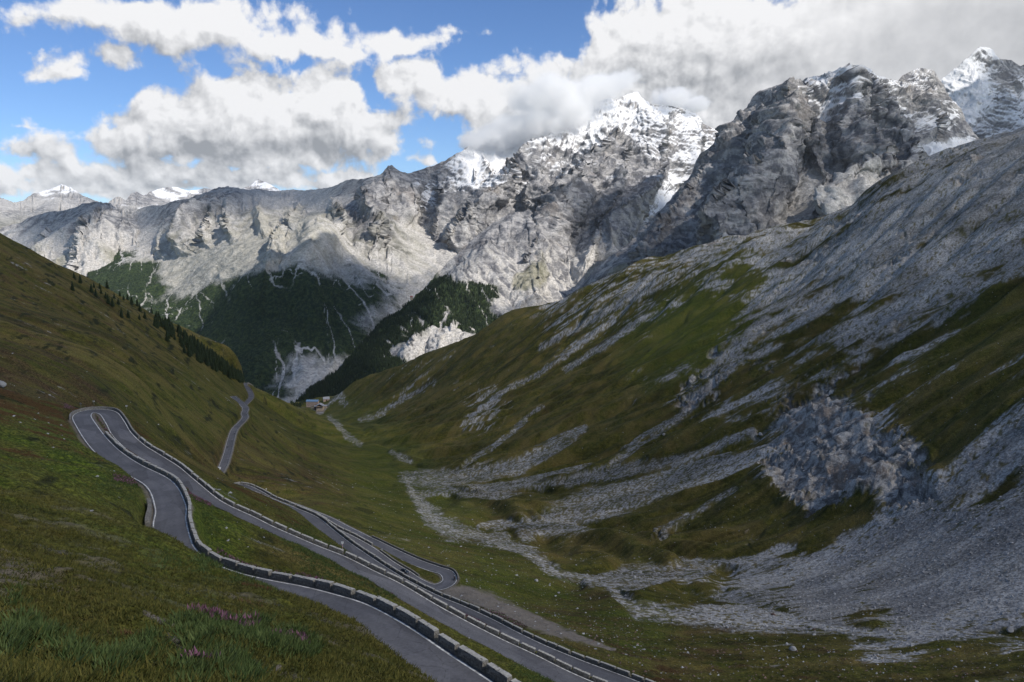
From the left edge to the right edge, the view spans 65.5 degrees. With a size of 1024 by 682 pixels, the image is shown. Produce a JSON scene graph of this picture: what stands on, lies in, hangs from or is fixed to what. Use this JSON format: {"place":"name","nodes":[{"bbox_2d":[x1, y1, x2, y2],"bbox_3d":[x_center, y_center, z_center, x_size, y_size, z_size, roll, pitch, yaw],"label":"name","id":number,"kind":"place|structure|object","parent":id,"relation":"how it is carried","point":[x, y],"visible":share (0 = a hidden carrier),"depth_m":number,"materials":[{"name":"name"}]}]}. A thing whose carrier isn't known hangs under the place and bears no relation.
{"place":"outdoors","nodes":[
{"label":"outdoors","id":0,"kind":"place"},
{"bbox_2d":[0,184,125,228],"bbox_3d":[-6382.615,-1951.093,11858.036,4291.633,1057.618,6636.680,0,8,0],"label":"mountain","id":1,"kind":"structure","parent":0,"point":[60,197],"depth_m":12645.83,"materials":[{"name":"white snow"}]},
{"bbox_2d":[0,201,138,276],"bbox_3d":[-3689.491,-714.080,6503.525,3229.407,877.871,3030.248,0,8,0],"label":"mountain","id":2,"kind":"structure","parent":0,"point":[82,238],"depth_m":6357.38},
{"bbox_2d":[119,179,280,214],"bbox_3d":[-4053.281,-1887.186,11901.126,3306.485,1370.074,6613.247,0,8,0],"label":"mountain","id":3,"kind":"structure","parent":0,"point":[133,202],"depth_m":11770.77,"materials":[{"name":"white snow"}]},
{"bbox_2d":[243,383,253,403],"bbox_3d":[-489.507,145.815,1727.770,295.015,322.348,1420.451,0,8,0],"label":"road","id":4,"kind":"structure","parent":0,"point":[250,394],"depth_m":1178.92,"materials":[{"name":"asphalt"}]},
{"bbox_2d":[88,152,460,402],"bbox_3d":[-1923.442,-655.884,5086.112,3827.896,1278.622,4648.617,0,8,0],"label":"mountain","id":5,"kind":"structure","parent":0,"point":[359,230],"depth_m":4390.06,"materials":[{"name":"grey stone"}]},
{"bbox_2d":[87,250,399,396],"bbox_3d":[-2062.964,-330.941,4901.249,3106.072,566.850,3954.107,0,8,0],"label":"pine forest","id":6,"kind":"object","parent":5,"relation":"on","point":[134,279],"visible":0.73,"depth_m":3730.26,"materials":[{"name":"green plant"}]},
{"bbox_2d":[71,409,593,681],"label":"road","id":7,"kind":"structure","parent":0,"point":[420,650],"depth_m":181.71,"materials":[{"name":"grey asphalt"}]},
{"bbox_2d":[132,455,139,461],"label":"guard stone","id":8,"kind":"object","parent":7,"relation":"on","point":[135,457],"visible":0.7,"depth_m":212.95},
{"bbox_2d":[138,457,145,464],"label":"guard stone","id":9,"kind":"object","parent":7,"relation":"on","point":[140,460],"visible":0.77,"depth_m":208.72,"materials":[{"name":"stone"}]},
{"bbox_2d":[143,461,150,467],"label":"guard stone","id":10,"kind":"object","parent":7,"relation":"on","point":[146,463],"visible":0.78,"depth_m":204.86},
{"bbox_2d":[149,464,157,470],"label":"guard stone","id":11,"kind":"object","parent":7,"relation":"on","point":[152,466],"visible":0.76,"depth_m":201.26,"materials":[{"name":"stone"}]},
{"bbox_2d":[156,467,163,473],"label":"guard stone","id":12,"kind":"object","parent":7,"relation":"on","point":[159,469],"visible":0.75,"depth_m":197.78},
{"bbox_2d":[162,469,169,476],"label":"guard stone","id":13,"kind":"object","parent":7,"relation":"on","point":[164,472],"visible":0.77,"depth_m":194.29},
{"bbox_2d":[164,453,172,460],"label":"guard stone","id":14,"kind":"object","parent":7,"relation":"on","point":[167,456],"visible":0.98,"depth_m":247.83,"materials":[{"name":"stone"}]},
{"bbox_2d":[168,472,173,479],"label":"guard stone","id":15,"kind":"object","parent":7,"relation":"on","point":[170,475],"visible":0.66,"depth_m":190.48,"materials":[{"name":"stone"}]},
{"bbox_2d":[172,458,181,465],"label":"guard stone","id":16,"kind":"object","parent":7,"relation":"on","point":[176,461],"visible":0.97,"depth_m":244.36,"materials":[{"name":"stone"}]},
{"bbox_2d":[185,467,193,475],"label":"guard stone","id":17,"kind":"object","parent":7,"relation":"on","point":[189,470],"visible":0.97,"depth_m":237.80,"materials":[{"name":"stone"}]},
{"bbox_2d":[188,516,193,526],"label":"guard stone","id":18,"kind":"object","parent":7,"relation":"on","point":[190,519],"visible":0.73,"depth_m":149.93,"materials":[{"name":"stone"}]},
{"bbox_2d":[192,473,198,480],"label":"guard stone","id":19,"kind":"object","parent":7,"relation":"on","point":[195,476],"visible":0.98,"depth_m":234.34,"materials":[{"name":"stone"}]},
{"bbox_2d":[193,533,198,545],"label":"guard stone","id":20,"kind":"object","parent":7,"relation":"on","point":[195,537],"visible":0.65,"depth_m":137.81,"materials":[{"name":"stone"}]},
{"bbox_2d":[198,478,206,487],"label":"guard stone","id":21,"kind":"object","parent":7,"relation":"on","point":[202,482],"visible":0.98,"depth_m":231.03,"materials":[{"name":"stone"}]},
{"bbox_2d":[200,544,211,556],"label":"guard stone","id":22,"kind":"object","parent":7,"relation":"on","point":[204,548],"visible":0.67,"depth_m":130.41,"materials":[{"name":"stone"}]},
{"bbox_2d":[206,484,214,493],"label":"guard stone","id":23,"kind":"object","parent":7,"relation":"on","point":[210,489],"visible":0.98,"depth_m":227.63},
{"bbox_2d":[214,491,223,500],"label":"guard stone","id":24,"kind":"object","parent":7,"relation":"on","point":[219,495],"visible":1,"depth_m":224.48,"materials":[{"name":"stone"}]},
{"bbox_2d":[223,498,235,506],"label":"guard stone","id":25,"kind":"object","parent":7,"relation":"on","point":[229,502],"visible":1,"depth_m":221.99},
{"bbox_2d":[235,504,249,512],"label":"guard stone","id":26,"kind":"object","parent":7,"relation":"on","point":[242,508],"visible":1,"depth_m":219.91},
{"bbox_2d":[237,563,255,575],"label":"guard stone","id":27,"kind":"object","parent":7,"relation":"on","point":[248,569],"visible":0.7,"depth_m":117.88,"materials":[{"name":"grey stone"}]},
{"bbox_2d":[249,510,261,518],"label":"guard stone","id":28,"kind":"object","parent":7,"relation":"on","point":[255,514],"visible":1,"depth_m":218.07,"materials":[{"name":"stone"}]},
{"bbox_2d":[254,567,272,578],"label":"guard stone","id":29,"kind":"object","parent":7,"relation":"on","point":[262,572],"visible":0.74,"depth_m":114.78,"materials":[{"name":"grey stone"}]},
{"bbox_2d":[261,516,273,524],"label":"guard stone","id":30,"kind":"object","parent":7,"relation":"on","point":[267,520],"visible":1,"depth_m":216.27,"materials":[{"name":"stone"}]},
{"bbox_2d":[274,522,286,530],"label":"guard stone","id":31,"kind":"object","parent":7,"relation":"on","point":[280,526],"visible":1,"depth_m":214.64,"materials":[{"name":"stone"}]},
{"bbox_2d":[271,571,292,582],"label":"guard stone","id":32,"kind":"object","parent":7,"relation":"on","point":[281,576],"visible":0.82,"depth_m":111.89,"materials":[{"name":"grey stone"}]},
{"bbox_2d":[292,574,315,587],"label":"guard stone","id":33,"kind":"object","parent":7,"relation":"on","point":[304,580],"visible":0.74,"depth_m":108.59,"materials":[{"name":"grey stone"}]},
{"bbox_2d":[300,534,313,541],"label":"guard stone","id":34,"kind":"object","parent":7,"relation":"on","point":[307,537],"visible":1,"depth_m":211.93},
{"bbox_2d":[315,579,333,592],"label":"guard stone","id":35,"kind":"object","parent":7,"relation":"on","point":[323,584],"visible":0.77,"depth_m":105.53,"materials":[{"name":"grey stone"}]},
{"bbox_2d":[328,545,343,554],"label":"guard stone","id":36,"kind":"object","parent":7,"relation":"on","point":[336,549],"visible":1,"depth_m":209.34,"materials":[{"name":"stone"}]},
{"bbox_2d":[332,583,355,597],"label":"guard stone","id":37,"kind":"object","parent":7,"relation":"on","point":[342,589],"visible":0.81,"depth_m":102.57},
{"bbox_2d":[344,551,356,560],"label":"guard stone","id":38,"kind":"object","parent":7,"relation":"on","point":[350,555],"visible":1,"depth_m":207.83,"materials":[{"name":"stone"}]},
{"bbox_2d":[357,557,369,566],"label":"guard stone","id":39,"kind":"object","parent":7,"relation":"on","point":[363,561],"visible":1,"depth_m":206.27,"materials":[{"name":"stone"}]},
{"bbox_2d":[355,590,376,605],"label":"guard stone","id":40,"kind":"object","parent":7,"relation":"on","point":[363,596],"visible":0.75,"depth_m":99.08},
{"bbox_2d":[370,563,385,574],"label":"guard stone","id":41,"kind":"object","parent":7,"relation":"on","point":[377,568],"visible":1,"depth_m":204.30,"materials":[{"name":"stone"}]},
{"bbox_2d":[376,596,397,616],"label":"guard stone","id":42,"kind":"object","parent":7,"relation":"on","point":[386,605],"visible":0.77,"depth_m":95.27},
{"bbox_2d":[386,571,403,582],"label":"guard stone","id":43,"kind":"object","parent":7,"relation":"on","point":[394,577],"visible":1,"depth_m":202.08,"materials":[{"name":"stone"}]},
{"bbox_2d":[395,606,420,629],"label":"guard stone","id":44,"kind":"object","parent":7,"relation":"on","point":[406,616],"visible":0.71,"depth_m":91.18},
{"bbox_2d":[404,580,416,590],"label":"guard stone","id":45,"kind":"object","parent":7,"relation":"on","point":[410,585],"visible":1,"depth_m":199.81,"materials":[{"name":"stone"}]},
{"bbox_2d":[416,588,432,599],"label":"guard stone","id":46,"kind":"object","parent":7,"relation":"on","point":[424,593],"visible":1,"depth_m":197.41,"materials":[{"name":"stone"}]},
{"bbox_2d":[418,619,439,641],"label":"guard stone","id":47,"kind":"object","parent":7,"relation":"on","point":[428,630],"visible":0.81,"depth_m":87.13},
{"bbox_2d":[432,597,447,608],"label":"guard stone","id":48,"kind":"object","parent":7,"relation":"on","point":[439,602],"visible":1,"depth_m":194.82,"materials":[{"name":"stone"}]},
{"bbox_2d":[438,633,459,654],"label":"guard stone","id":49,"kind":"object","parent":7,"relation":"on","point":[448,643],"visible":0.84,"depth_m":83.64,"materials":[{"name":"grey stone"}]},
{"bbox_2d":[448,606,465,618],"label":"guard stone","id":50,"kind":"object","parent":7,"relation":"on","point":[456,612],"visible":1,"depth_m":192.39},
{"bbox_2d":[457,645,488,673],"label":"guard stone","id":51,"kind":"object","parent":7,"relation":"on","point":[472,658],"visible":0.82,"depth_m":79.93,"materials":[{"name":"grey stone"}]},
{"bbox_2d":[485,625,499,635],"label":"guard stone","id":52,"kind":"object","parent":7,"relation":"on","point":[492,630],"visible":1,"depth_m":187.89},
{"bbox_2d":[486,662,511,681],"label":"guard stone","id":53,"kind":"object","parent":7,"relation":"on","point":[495,673],"visible":0.97,"depth_m":76.77,"materials":[{"name":"grey stone"}]},
{"bbox_2d":[500,632,519,645],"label":"guard stone","id":54,"kind":"object","parent":7,"relation":"on","point":[504,636],"visible":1,"depth_m":185.95,"materials":[{"name":"grey stone"}]},
{"bbox_2d":[520,642,535,652],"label":"guard stone","id":55,"kind":"object","parent":7,"relation":"on","point":[528,647],"visible":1,"depth_m":184.03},
{"bbox_2d":[537,649,554,662],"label":"guard stone","id":56,"kind":"object","parent":7,"relation":"on","point":[547,656],"visible":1,"depth_m":181.96,"materials":[{"name":"stone"}]},
{"bbox_2d":[555,659,571,670],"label":"guard stone","id":57,"kind":"object","parent":7,"relation":"on","point":[565,665],"visible":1,"depth_m":179.87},
{"bbox_2d":[591,675,607,681],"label":"guard stone","id":58,"kind":"object","parent":7,"relation":"on","point":[596,679],"visible":1,"depth_m":176.02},
{"bbox_2d":[218,396,639,681],"bbox_3d":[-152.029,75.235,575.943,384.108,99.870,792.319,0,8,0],"label":"road","id":59,"kind":"structure","parent":0,"point":[447,576],"depth_m":323.71,"materials":[{"name":"grey asphalt"}]},
{"bbox_2d":[400,568,408,573],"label":"car","id":60,"kind":"object","parent":59,"relation":"on","point":[405,571],"visible":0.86,"depth_m":328.79,"materials":[{"name":"black paint"}]},
{"bbox_2d":[410,577,417,583],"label":"guard stone","id":61,"kind":"object","parent":59,"relation":"on","point":[413,580],"visible":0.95,"depth_m":266.36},
{"bbox_2d":[418,581,425,588],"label":"guard stone","id":62,"kind":"object","parent":59,"relation":"on","point":[421,584],"visible":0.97,"depth_m":262.50,"materials":[{"name":"stone"}]},
{"bbox_2d":[426,585,434,592],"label":"guard stone","id":63,"kind":"object","parent":59,"relation":"on","point":[429,588],"visible":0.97,"depth_m":258.60,"materials":[{"name":"stone"}]},
{"bbox_2d":[434,590,442,595],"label":"guard stone","id":64,"kind":"object","parent":59,"relation":"on","point":[437,592],"visible":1,"depth_m":255.15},
{"bbox_2d":[443,593,450,599],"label":"guard stone","id":65,"kind":"object","parent":59,"relation":"on","point":[446,596],"visible":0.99,"depth_m":251.55,"materials":[{"name":"stone"}]},
{"bbox_2d":[451,596,460,602],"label":"guard stone","id":66,"kind":"object","parent":59,"relation":"on","point":[456,600],"visible":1,"depth_m":248.62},
{"bbox_2d":[460,600,468,606],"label":"guard stone","id":67,"kind":"object","parent":59,"relation":"on","point":[464,603],"visible":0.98,"depth_m":245.39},
{"bbox_2d":[469,603,479,611],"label":"guard stone","id":68,"kind":"object","parent":59,"relation":"on","point":[474,607],"visible":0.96,"depth_m":241.71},
{"bbox_2d":[480,609,491,616],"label":"guard stone","id":69,"kind":"object","parent":59,"relation":"on","point":[485,612],"visible":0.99,"depth_m":237.61,"materials":[{"name":"stone"}]},
{"bbox_2d":[492,614,503,622],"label":"guard stone","id":70,"kind":"object","parent":59,"relation":"on","point":[497,618],"visible":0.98,"depth_m":232.99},
{"bbox_2d":[503,620,513,628],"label":"guard stone","id":71,"kind":"object","parent":59,"relation":"on","point":[508,623],"visible":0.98,"depth_m":228.84,"materials":[{"name":"stone"}]},
{"bbox_2d":[513,625,522,632],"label":"guard stone","id":72,"kind":"object","parent":59,"relation":"on","point":[517,628],"visible":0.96,"depth_m":225.12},
{"bbox_2d":[523,630,533,638],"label":"guard stone","id":73,"kind":"object","parent":59,"relation":"on","point":[528,634],"visible":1,"depth_m":221.21,"materials":[{"name":"stone"}]},
{"bbox_2d":[534,635,546,644],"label":"guard stone","id":74,"kind":"object","parent":59,"relation":"on","point":[540,639],"visible":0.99,"depth_m":217.26,"materials":[{"name":"stone"}]},
{"bbox_2d":[547,641,557,648],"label":"guard stone","id":75,"kind":"object","parent":59,"relation":"on","point":[552,644],"visible":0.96,"depth_m":213.59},
{"bbox_2d":[557,645,570,654],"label":"guard stone","id":76,"kind":"object","parent":59,"relation":"on","point":[563,649],"visible":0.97,"depth_m":210.40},
{"bbox_2d":[571,651,584,659],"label":"guard stone","id":77,"kind":"object","parent":59,"relation":"on","point":[577,655],"visible":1,"depth_m":206.68,"materials":[{"name":"stone"}]},
{"bbox_2d":[585,656,599,665],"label":"guard stone","id":78,"kind":"object","parent":59,"relation":"on","point":[592,660],"visible":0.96,"depth_m":202.94,"materials":[{"name":"stone"}]},
{"bbox_2d":[600,661,616,671],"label":"guard stone","id":79,"kind":"object","parent":59,"relation":"on","point":[607,666],"visible":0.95,"depth_m":199.39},
{"bbox_2d":[616,667,630,676],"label":"guard stone","id":80,"kind":"object","parent":59,"relation":"on","point":[623,672],"visible":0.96,"depth_m":195.75,"materials":[{"name":"stone"}]},
{"bbox_2d":[631,673,644,681],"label":"guard stone","id":81,"kind":"object","parent":59,"relation":"on","point":[637,677],"visible":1,"depth_m":192.60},
{"bbox_2d":[310,210,575,397],"bbox_3d":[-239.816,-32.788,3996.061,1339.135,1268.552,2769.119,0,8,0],"label":"mountain","id":82,"kind":"structure","parent":0,"point":[493,253],"depth_m":4076.43,"materials":[{"name":"grey stone"}]},
{"bbox_2d":[296,273,501,401],"bbox_3d":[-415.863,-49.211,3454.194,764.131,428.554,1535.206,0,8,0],"label":"spruce forest","id":83,"kind":"object","parent":82,"relation":"on","point":[313,389],"visible":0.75,"depth_m":3462.87,"materials":[{"name":"green plant"}]},
{"bbox_2d":[0,127,1023,681],"bbox_3d":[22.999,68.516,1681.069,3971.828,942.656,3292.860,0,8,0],"label":"ground","id":84,"kind":"structure","parent":0,"point":[602,373],"depth_m":664.30,"materials":[{"name":"green plant"}]},
{"bbox_2d":[0,380,6,387],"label":"boulder","id":85,"kind":"object","parent":84,"relation":"on","point":[3,384],"visible":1,"depth_m":289.63,"materials":[{"name":"stone"}]},
{"bbox_2d":[69,406,139,438],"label":"parapet wall","id":86,"kind":"structure","parent":84,"relation":"on","point":[135,433],"depth_m":287.91,"materials":[{"name":"stone"}]},
{"bbox_2d":[145,498,151,526],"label":"retaining wall","id":87,"kind":"structure","parent":84,"relation":"on","point":[148,515],"depth_m":155.23,"materials":[{"name":"stone"}]},
{"bbox_2d":[187,346,191,356],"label":"conifer","id":88,"kind":"object","parent":84,"relation":"on","point":[189,354],"visible":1,"depth_m":1034.91,"materials":[{"name":"green plant"}]},
{"bbox_2d":[196,539,202,550],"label":"guard stone","id":89,"kind":"object","parent":84,"relation":"on","point":[198,543],"visible":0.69,"depth_m":134.52,"materials":[{"name":"stone"}]},
{"bbox_2d":[209,551,223,564],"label":"guard stone","id":90,"kind":"object","parent":84,"relation":"on","point":[216,556],"visible":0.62,"depth_m":125.96,"materials":[{"name":"stone"}]},
{"bbox_2d":[221,557,239,570],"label":"guard stone","id":91,"kind":"object","parent":84,"relation":"on","point":[230,563],"visible":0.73,"depth_m":121.56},
{"bbox_2d":[223,396,248,472],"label":"retaining wall","id":92,"kind":"structure","parent":84,"relation":"on","point":[235,436],"depth_m":698.79,"materials":[{"name":"stone"}]},
{"bbox_2d":[0,438,555,681],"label":"wild herbs","id":93,"kind":"object","parent":84,"relation":"on","point":[14,632],"visible":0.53,"depth_m":40.08,"materials":[{"name":"green plant"}]},
{"bbox_2d":[61,403,527,660],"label":"fireweed","id":94,"kind":"object","parent":84,"relation":"on","point":[212,608],"depth_m":152.69,"materials":[{"name":"plant"}]},
{"bbox_2d":[288,528,300,536],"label":"guard stone","id":95,"kind":"object","parent":84,"relation":"on","point":[294,532],"visible":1,"depth_m":213.17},
{"bbox_2d":[306,399,318,406],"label":"hotel","id":96,"kind":"structure","parent":84,"relation":"on","point":[310,403],"depth_m":2346.11,"materials":[{"name":"paint"}]},
{"bbox_2d":[316,403,323,410],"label":"hotel annex","id":97,"kind":"object","parent":84,"relation":"on","point":[319,406],"visible":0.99,"depth_m":2262.91,"materials":[{"name":"beige paint"}]},
{"bbox_2d":[313,539,327,548],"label":"guard stone","id":98,"kind":"object","parent":84,"relation":"on","point":[320,543],"visible":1,"depth_m":210.63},
{"bbox_2d":[380,549,418,576],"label":"parapet wall","id":99,"kind":"structure","parent":84,"relation":"on","point":[399,563],"depth_m":335.45,"materials":[{"name":"stone"}]},
{"bbox_2d":[372,535,458,579],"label":"parapet wall","id":100,"kind":"structure","parent":84,"relation":"on","point":[418,557],"depth_m":362.05,"materials":[{"name":"stone"}]},
{"bbox_2d":[466,615,485,628],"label":"guard stone","id":101,"kind":"object","parent":84,"relation":"on","point":[476,622],"visible":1,"depth_m":189.86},
{"bbox_2d":[0,389,1014,681],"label":"meadow grass","id":102,"kind":"structure","parent":84,"relation":"on","point":[26,666],"depth_m":56.22,"materials":[{"name":"green plant"}]},
{"bbox_2d":[12,292,1022,681],"bbox_3d":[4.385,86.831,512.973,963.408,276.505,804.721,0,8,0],"label":"scattered stones","id":103,"kind":"object","parent":84,"relation":"on","point":[626,576],"visible":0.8,"depth_m":332.42,"materials":[{"name":"grey stone"}]},
{"bbox_2d":[35,235,1023,681],"bbox_3d":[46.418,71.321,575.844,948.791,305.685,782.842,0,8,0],"label":"rubble","id":104,"kind":"object","parent":84,"relation":"on","point":[809,559],"visible":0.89,"depth_m":415.68,"materials":[{"name":"stone"}]},
{"bbox_2d":[572,667,590,678],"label":"guard stone","id":105,"kind":"object","parent":84,"relation":"on","point":[582,673],"visible":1,"depth_m":177.80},
{"bbox_2d":[789,646,796,650],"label":"boulder","id":106,"kind":"object","parent":84,"relation":"on","point":[792,648],"visible":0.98,"depth_m":307.07,"materials":[{"name":"stone"}]},
{"bbox_2d":[588,624,1021,681],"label":"reddish stones","id":107,"kind":"object","parent":84,"relation":"on","point":[773,662],"visible":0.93,"depth_m":275.62,"materials":[{"name":"brown stone"}]},
{"bbox_2d":[1006,626,1013,632],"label":"boulder","id":108,"kind":"object","parent":84,"relation":"on","point":[1010,629],"visible":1,"depth_m":319.29,"materials":[{"name":"stone"}]},
{"bbox_2d":[0,0,1023,202],"label":"sky","id":109,"kind":"structure","parent":0,"point":[103,100],"materials":[{"name":"white"}]},
{"bbox_2d":[418,92,716,288],"bbox_3d":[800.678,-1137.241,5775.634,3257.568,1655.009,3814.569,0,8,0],"label":"mountain","id":110,"kind":"structure","parent":0,"point":[592,188],"depth_m":5500.71,"materials":[{"name":"grey stone"}]},
{"bbox_2d":[574,63,979,291],"bbox_3d":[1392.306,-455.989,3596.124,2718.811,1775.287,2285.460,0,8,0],"label":"mountain","id":111,"kind":"structure","parent":0,"point":[791,150],"depth_m":3332.54,"materials":[{"name":"grey stone"}]},
{"bbox_2d":[941,46,1023,138],"bbox_3d":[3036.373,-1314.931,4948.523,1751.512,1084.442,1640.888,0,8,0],"label":"mountain","id":112,"kind":"structure","parent":0,"point":[984,86],"depth_m":4878.52,"materials":[{"name":"white snow"}]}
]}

